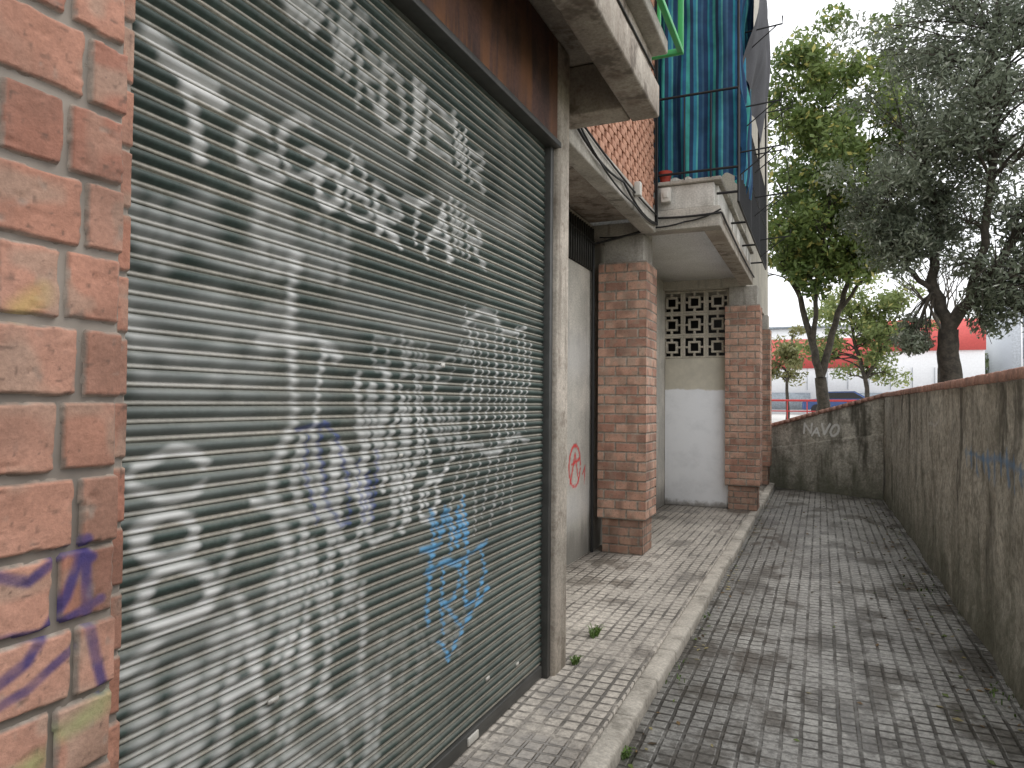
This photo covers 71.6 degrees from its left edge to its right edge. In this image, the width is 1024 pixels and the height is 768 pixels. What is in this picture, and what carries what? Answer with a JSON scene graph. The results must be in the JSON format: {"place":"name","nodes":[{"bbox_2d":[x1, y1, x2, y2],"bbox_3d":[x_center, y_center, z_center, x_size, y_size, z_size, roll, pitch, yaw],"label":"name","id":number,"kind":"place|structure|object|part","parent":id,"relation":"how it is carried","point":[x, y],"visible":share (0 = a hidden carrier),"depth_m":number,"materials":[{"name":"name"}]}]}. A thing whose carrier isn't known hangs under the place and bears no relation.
{"place":"outdoors","nodes":[
{"label":"outdoors","id":0,"kind":"place"},
{"bbox_2d":[569,64,629,128],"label":"balcony underside","id":1,"kind":"structure","parent":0,"point":[593,100],"depth_m":4.26,"materials":[{"name":"grey concrete"}]},
{"bbox_2d":[552,0,658,120],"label":"balcony slab","id":2,"kind":"structure","parent":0,"point":[601,30],"depth_m":3.56,"materials":[{"name":"concrete"}]},
{"bbox_2d":[625,0,667,56],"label":"balcony ledge","id":3,"kind":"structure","parent":2,"relation":"on","point":[644,15],"depth_m":4.00,"materials":[{"name":"grey concrete"}]},
{"bbox_2d":[448,485,766,767],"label":"sidewalk","id":4,"kind":"structure","parent":0,"point":[635,606],"depth_m":4.63,"materials":[{"name":"grey tile"}]},
{"bbox_2d":[0,0,135,767],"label":"brick pier","id":5,"kind":"structure","parent":4,"relation":"on","point":[66,105],"depth_m":0.93,"materials":[{"name":"orange brick"}]},
{"bbox_2d":[529,0,651,68],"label":"balcony","id":6,"kind":"structure","parent":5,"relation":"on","point":[550,15],"depth_m":3.91,"materials":[{"name":"grey concrete"}]},
{"bbox_2d":[421,0,557,137],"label":"rusty fascia panel","id":7,"kind":"structure","parent":6,"relation":"attached to","point":[511,46],"depth_m":3.41,"materials":[{"name":"brown metal"}]},
{"bbox_2d":[389,0,560,148],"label":"rusty lintel angle","id":8,"kind":"object","parent":7,"relation":"attached to","point":[423,18],"visible":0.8,"depth_m":3.00,"materials":[{"name":"grey metal"}]},
{"bbox_2d":[652,0,683,59],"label":"green window frame","id":9,"kind":"object","parent":6,"relation":"on","point":[676,37],"visible":0.64,"depth_m":4.51,"materials":[{"name":"paint"}]},
{"bbox_2d":[539,147,553,678],"bbox_3d":[0.179,0.135,3.930,0.075,2.940,0.045,0,-2,23],"label":"shutter guide rail","id":10,"kind":"object","parent":4,"relation":"on","point":[545,516],"visible":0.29,"depth_m":3.90,"materials":[{"name":"metal"}]},
{"bbox_2d":[550,42,569,675],"bbox_3d":[0.220,-0.154,4.057,0.150,3.545,0.195,0,-2,23],"label":"concrete post","id":11,"kind":"object","parent":4,"relation":"on","point":[559,420],"visible":0.48,"depth_m":3.99,"materials":[{"name":"grey concrete"}]},
{"bbox_2d":[566,207,666,565],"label":"porch side wall","id":12,"kind":"structure","parent":4,"relation":"on","point":[579,419],"depth_m":7.05,"materials":[{"name":"paint"}]},
{"bbox_2d":[568,214,591,271],"bbox_3d":[0.657,-1.379,6.901,0.020,0.430,0.860,0,-2,23],"label":"barred window void","id":13,"kind":"object","parent":12,"relation":"attached to","point":[581,248],"visible":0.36,"depth_m":6.87,"materials":[{"name":"black metal"}]},
{"bbox_2d":[568,210,593,269],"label":"window bars","id":14,"kind":"object","parent":12,"relation":"attached to","point":[587,231],"depth_m":6.85,"materials":[{"name":"metal"}]},
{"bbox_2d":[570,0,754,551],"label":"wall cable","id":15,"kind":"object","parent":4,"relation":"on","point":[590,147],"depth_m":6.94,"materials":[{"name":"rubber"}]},
{"bbox_2d":[665,358,727,507],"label":"porch end wall","id":16,"kind":"structure","parent":4,"relation":"on","point":[694,431],"depth_m":10.47,"materials":[{"name":"paint"}]},
{"bbox_2d":[665,289,728,358],"bbox_3d":[2.720,-0.884,10.576,1.003,1.003,0.090,0,-2,23],"label":"breeze block screen","id":17,"kind":"object","parent":16,"relation":"on","point":[706,335],"visible":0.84,"depth_m":10.54,"materials":[{"name":"beige concrete"}]},
{"bbox_2d":[667,296,726,356],"bbox_3d":[2.953,0.222,11.309,1.000,3.200,0.100,0,-2,23],"label":"porch rear partition","id":18,"kind":"object","parent":4,"relation":"on","point":[694,324],"depth_m":11.29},
{"bbox_3d":[-1.701,-0.247,0.867,0.870,3.530,7.020,0,-2,23],"label":"shop wall","id":19,"kind":"object","parent":4,"relation":"on","visible":0},
{"bbox_2d":[116,0,545,767],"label":"roller shutter","id":20,"kind":"object","parent":19,"relation":"attached to","point":[332,460],"visible":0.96,"depth_m":2.19,"materials":[{"name":"metal"}]},
{"bbox_2d":[569,128,655,233],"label":"concrete beam","id":21,"kind":"structure","parent":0,"point":[585,163],"depth_m":5.47,"materials":[{"name":"grey concrete"}]},
{"bbox_2d":[642,521,642,554],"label":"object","id":22,"kind":"object","parent":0,"point":[642,538],"visible":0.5,"depth_m":7.04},
{"bbox_2d":[602,518,641,555],"bbox_3d":[1.099,1.523,7.092,0.405,0.345,0.009,0,-2,23],"label":"base course","id":23,"kind":"object","parent":22,"relation":"attached to","point":[620,536],"visible":1,"depth_m":7.09,"materials":[{"name":"brown brick"}]},
{"bbox_2d":[598,260,654,520],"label":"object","id":24,"kind":"object","parent":22,"relation":"on","point":[646,297],"visible":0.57,"depth_m":7.11,"materials":[{"name":"brown brick"}]},
{"bbox_2d":[605,234,651,264],"bbox_3d":[1.212,-1.358,7.357,0.405,0.274,0.400,0,-2,23],"label":"capital","id":25,"kind":"object","parent":24,"relation":"on","point":[633,248],"visible":0.68,"depth_m":7.17,"materials":[{"name":"concrete"}]},
{"bbox_2d":[592,222,651,245],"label":"concrete beam","id":26,"kind":"structure","parent":25,"relation":"on","point":[614,230],"depth_m":7.18,"materials":[{"name":"concrete"}]},
{"bbox_2d":[597,261,656,520],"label":"brick column","id":27,"kind":"structure","parent":22,"relation":"on","point":[621,466],"depth_m":7.09,"materials":[{"name":"brown brick"}]},
{"bbox_2d":[645,262,656,519],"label":"brick pillar","id":28,"kind":"structure","parent":27,"relation":"attached to","point":[651,338],"depth_m":7.21,"materials":[{"name":"brick"}]},
{"bbox_2d":[642,517,651,553],"bbox_3d":[1.369,1.528,7.196,0.009,0.345,0.400,0,-2,23],"label":"base course","id":29,"kind":"object","parent":22,"relation":"attached to","point":[646,529],"visible":0.94,"depth_m":7.19,"materials":[{"name":"brown brick"}]},
{"bbox_2d":[653,70,691,210],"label":"balcony back wall","id":30,"kind":"structure","parent":0,"point":[674,179],"depth_m":7.59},
{"bbox_2d":[645,205,722,235],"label":"balcony slab","id":31,"kind":"structure","parent":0,"point":[711,222],"depth_m":6.88,"materials":[{"name":"grey concrete"}]},
{"bbox_2d":[590,219,734,281],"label":"balcony soffit","id":32,"kind":"structure","parent":31,"relation":"attached to","point":[691,256],"depth_m":8.86,"materials":[{"name":"grey concrete"}]},
{"bbox_2d":[658,182,750,265],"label":"balcony parapet","id":33,"kind":"structure","parent":31,"relation":"on","point":[694,195],"depth_m":6.91,"materials":[{"name":"grey concrete"}]},
{"bbox_2d":[653,176,753,253],"bbox_3d":[2.404,-1.913,8.541,0.670,0.037,3.650,0,-2,23],"label":"balcony coping","id":34,"kind":"object","parent":33,"relation":"on","point":[718,181],"visible":0.47,"depth_m":6.96,"materials":[{"name":"grey concrete"}]},
{"bbox_2d":[704,213,752,284],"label":"balcony edge beam","id":35,"kind":"structure","parent":31,"relation":"attached to","point":[723,243],"depth_m":8.10,"materials":[{"name":"grey concrete"}]},
{"bbox_2d":[728,485,756,510],"bbox_3d":[3.276,1.621,10.086,0.390,0.345,0.009,0,-2,23],"label":"base course","id":36,"kind":"object","parent":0,"point":[742,497],"visible":1,"depth_m":10.08,"materials":[{"name":"brown brick"}]},
{"bbox_2d":[757,487,759,510],"bbox_3d":[3.532,1.625,10.178,0.009,0.345,0.365,0,-2,23],"label":"base course","id":37,"kind":"object","parent":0,"point":[758,504],"visible":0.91,"depth_m":10.17,"materials":[{"name":"grey concrete"}]},
{"bbox_2d":[761,466,767,484],"bbox_3d":[4.616,1.718,13.357,0.380,0.345,0.008,0,-2,23],"label":"base course","id":38,"kind":"object","parent":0,"point":[764,475],"visible":0.26,"depth_m":13.30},
{"bbox_2d":[772,414,803,422],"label":"square pavement","id":39,"kind":"structure","parent":0,"point":[777,417],"depth_m":36.36,"materials":[{"name":"white concrete"}]},
{"bbox_2d":[772,324,820,419],"bbox_3d":[10.777,-0.478,27.784,2.258,3.916,2.222,1,-2,-8],"label":"young tree","id":40,"kind":"object","parent":39,"relation":"on","point":[786,352],"visible":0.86,"depth_m":27.87,"materials":[{"name":"green plant"}]},
{"bbox_2d":[772,399,854,418],"bbox_3d":[14.272,0.884,21.040,17.439,0.784,0.068,0,-2,23],"label":"red railing","id":41,"kind":"object","parent":39,"relation":"on","point":[802,400],"visible":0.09,"depth_m":23.15,"materials":[{"name":"metal"}]},
{"bbox_2d":[802,391,864,410],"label":"parked car","id":42,"kind":"object","parent":39,"relation":"on","point":[842,395],"visible":0.19,"depth_m":42.00,"materials":[{"name":"paint"}]},
{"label":"side windows","id":43,"kind":"part","parent":42,"relation":"part of","materials":[{"name":"black glass"}]},
{"bbox_2d":[795,274,939,397],"bbox_3d":[12.130,-1.356,24.244,4.605,5.511,3.047,0,-2,23],"label":"young tree","id":44,"kind":"object","parent":39,"relation":"on","point":[870,327],"visible":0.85,"depth_m":24.06,"materials":[{"name":"green plant"}]},
{"bbox_2d":[771,327,984,413],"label":"walls","id":45,"kind":"structure","parent":39,"relation":"on","point":[925,365],"depth_m":44.38,"materials":[{"name":"white paint"}]},
{"bbox_2d":[769,324,855,329],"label":"roof trim","id":46,"kind":"structure","parent":45,"relation":"attached to","point":[773,328],"depth_m":46.51,"materials":[{"name":"white metal"}]},
{"bbox_2d":[772,393,880,409],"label":"windows","id":47,"kind":"structure","parent":45,"relation":"attached to","point":[793,405],"depth_m":46.46,"materials":[{"name":"grey glass"}]},
{"bbox_2d":[827,367,912,389],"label":"cladding joints","id":48,"kind":"object","parent":45,"relation":"attached to","point":[890,378],"visible":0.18,"depth_m":44.24,"materials":[{"name":"grey metal"}]},
{"bbox_2d":[772,318,985,368],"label":"red band","id":49,"kind":"object","parent":45,"relation":"attached to","point":[968,340],"visible":0.07,"depth_m":43.27,"materials":[{"name":"red paint"}]},
{"bbox_2d":[888,257,965,382],"bbox_3d":[14.166,-1.482,23.211,3.538,5.726,4.156,0,-2,23],"label":"bare tree","id":50,"kind":"object","parent":39,"relation":"on","point":[934,315],"visible":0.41,"depth_m":23.14,"materials":[{"name":"brown plant"}]},
{"bbox_2d":[616,487,1023,767],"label":"path","id":51,"kind":"structure","parent":0,"point":[770,657],"depth_m":4.26,"materials":[{"name":"grey tile"}]},
{"bbox_2d":[569,573,1022,759],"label":"weeds","id":52,"kind":"object","parent":51,"relation":"on","point":[595,631],"visible":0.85,"depth_m":4.08,"materials":[{"name":"green plant"}]},
{"bbox_2d":[628,496,1022,767],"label":"fallen leaves","id":53,"kind":"object","parent":51,"relation":"on","point":[796,739],"visible":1,"depth_m":4.55,"materials":[{"name":"brown plant"}]},
{"bbox_2d":[769,397,883,499],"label":"retaining wall","id":54,"kind":"structure","parent":51,"relation":"on","point":[839,451],"depth_m":12.59,"materials":[{"name":"concrete"}]},
{"bbox_2d":[883,434,884,498],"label":"wall","id":55,"kind":"structure","parent":51,"relation":"on","point":[883,473],"depth_m":11.92,"materials":[{"name":"concrete"}]},
{"bbox_2d":[772,392,886,426],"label":"coping bricks","id":56,"kind":"object","parent":55,"relation":"on","point":[848,404],"visible":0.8,"depth_m":12.67,"materials":[{"name":"brown brick"}]},
{"bbox_2d":[883,380,1023,709],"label":"retaining wall","id":57,"kind":"structure","parent":51,"relation":"on","point":[954,483],"depth_m":5.02,"materials":[{"name":"concrete"}]},
{"bbox_2d":[767,0,1023,326],"label":"sky","id":58,"kind":"structure","parent":0,"point":[783,305],"materials":[{"name":"white"}]},
{"bbox_3d":[3.350,1.630,10.257,0.386,0.356,0.361,0,-2,23],"label":"base","id":59,"kind":"object","parent":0,"visible":0},
{"bbox_2d":[725,304,759,486],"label":"brick column","id":60,"kind":"structure","parent":59,"relation":"on","point":[742,388],"depth_m":10.09,"materials":[{"name":"brown brick"}]},
{"bbox_2d":[759,306,762,484],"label":"brick pillar","id":61,"kind":"structure","parent":60,"relation":"attached to","point":[760,344],"depth_m":10.21,"materials":[{"name":"brick"}]},
{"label":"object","id":62,"kind":"object","parent":59,"relation":"on","visible":0},
{"bbox_2d":[729,285,758,304],"bbox_3d":[3.382,-1.261,10.335,0.390,0.274,0.365,0,-2,23],"label":"capital","id":63,"kind":"object","parent":62,"relation":"on","point":[743,295],"visible":0.76,"depth_m":10.17,"materials":[{"name":"concrete"}]},
{"bbox_2d":[664,0,767,314],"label":"wall","id":64,"kind":"structure","parent":63,"relation":"on","point":[760,274],"depth_m":11.12,"materials":[{"name":"paint"}]},
{"bbox_2d":[665,288,728,291],"bbox_3d":[2.773,-1.453,10.586,0.945,0.122,0.140,0,-2,23],"label":"lattice top","id":65,"kind":"object","parent":64,"relation":"attached to","point":[697,290],"visible":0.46,"depth_m":10.57,"materials":[{"name":"beige concrete"}]},
{"bbox_2d":[658,0,792,269],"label":"balcony railing","id":66,"kind":"object","parent":64,"relation":"attached to","point":[754,209],"visible":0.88,"depth_m":7.46,"materials":[{"name":"black metal"}]},
{"bbox_2d":[569,164,625,222],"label":"gap soffit","id":67,"kind":"structure","parent":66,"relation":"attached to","point":[589,202],"depth_m":6.51,"materials":[{"name":"grey concrete"}]},
{"bbox_2d":[634,181,641,196],"bbox_3d":[1.094,-1.690,6.158,0.055,0.120,0.070,0,-2,23],"label":"junction box","id":68,"kind":"object","parent":67,"relation":"attached to","point":[638,187],"visible":1,"depth_m":6.13,"materials":[{"name":"plastic"}]},
{"bbox_2d":[584,0,654,207],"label":"brick lattice screen","id":69,"kind":"object","parent":66,"relation":"attached to","point":[627,147],"visible":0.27,"depth_m":6.20,"materials":[{"name":"ceramic"}]},
{"bbox_2d":[658,170,671,181],"bbox_3d":[1.513,-2.035,7.006,0.139,0.109,0.139,0,-2,23],"label":"flower pot","id":70,"kind":"object","parent":66,"relation":"on","point":[665,179],"visible":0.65,"depth_m":6.96,"materials":[{"name":"red ceramic"}]},
{"bbox_2d":[661,187,671,203],"bbox_3d":[1.502,-1.837,6.918,0.090,0.140,0.080,0,-2,23],"label":"junction box","id":71,"kind":"object","parent":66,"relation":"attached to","point":[665,195],"visible":1,"depth_m":6.89,"materials":[{"name":"plastic"}]},
{"bbox_2d":[654,0,753,199],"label":"striped curtain","id":72,"kind":"object","parent":66,"relation":"on","point":[706,60],"visible":0.77,"depth_m":6.95,"materials":[{"name":"fabric"}]},
{"bbox_2d":[743,0,770,142],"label":"awning","id":73,"kind":"object","parent":66,"relation":"attached to","point":[757,56],"visible":0.92,"depth_m":7.86,"materials":[{"name":"fabric"}]},
{"bbox_3d":[4.683,1.727,13.511,0.376,0.356,0.326,0,-2,23],"label":"base","id":74,"kind":"object","parent":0,"visible":0},
{"bbox_2d":[762,329,771,465],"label":"brick column","id":75,"kind":"structure","parent":74,"relation":"on","point":[765,397],"depth_m":13.30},
{"bbox_2d":[770,330,771,465],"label":"brick pillar","id":76,"kind":"structure","parent":75,"relation":"attached to","point":[770,400],"depth_m":13.42,"materials":[{"name":"brick"}]},
{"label":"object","id":77,"kind":"object","parent":74,"relation":"on","visible":0},
{"bbox_2d":[762,315,768,328],"bbox_3d":[4.715,-1.165,13.589,0.380,0.274,0.330,0,-2,23],"label":"capital","id":78,"kind":"object","parent":77,"relation":"on","point":[765,321],"visible":0.34,"depth_m":13.39,"materials":[{"name":"concrete"}]},
{"label":"terrain","id":79,"kind":"structure","parent":0,"visible":0},
{"bbox_2d":[768,2,930,410],"bbox_3d":[8.102,-4.353,17.927,4.758,11.130,4.115,0,-2,23],"label":"broadleaf tree","id":80,"kind":"object","parent":79,"relation":"on","point":[803,255],"visible":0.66,"depth_m":17.50,"materials":[{"name":"green plant"}]},
{"bbox_2d":[813,0,1023,382],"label":"olive tree","id":81,"kind":"object","parent":79,"relation":"on","point":[952,134],"visible":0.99,"depth_m":10.82,"materials":[{"name":"green plant"}]},
{"bbox_2d":[985,353,988,373],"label":"distant trees","id":82,"kind":"object","parent":79,"relation":"on","point":[986,362],"visible":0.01,"depth_m":55.30,"materials":[{"name":"green plant"}]},
{"bbox_2d":[985,306,1023,373],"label":"office block","id":83,"kind":"structure","parent":79,"relation":"on","point":[1006,352],"depth_m":49.88,"materials":[{"name":"white glass"}]},
{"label":"ground","id":84,"kind":"structure","parent":0,"visible":0},
{"bbox_2d":[579,483,774,767],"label":"kerb","id":85,"kind":"structure","parent":84,"relation":"on","point":[616,736],"depth_m":4.08,"materials":[{"name":"concrete"}]},
{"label":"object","id":86,"kind":"object","parent":84,"relation":"on","visible":0},
{"bbox_2d":[888,379,1023,396],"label":"brick wall coping","id":87,"kind":"object","parent":86,"relation":"on","point":[977,384],"visible":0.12,"depth_m":4.72,"materials":[{"name":"brown brick"}]},
{"bbox_2d":[883,366,1023,396],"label":"coping bricks","id":88,"kind":"object","parent":87,"relation":"on","point":[1017,373],"visible":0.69,"depth_m":4.92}
]}

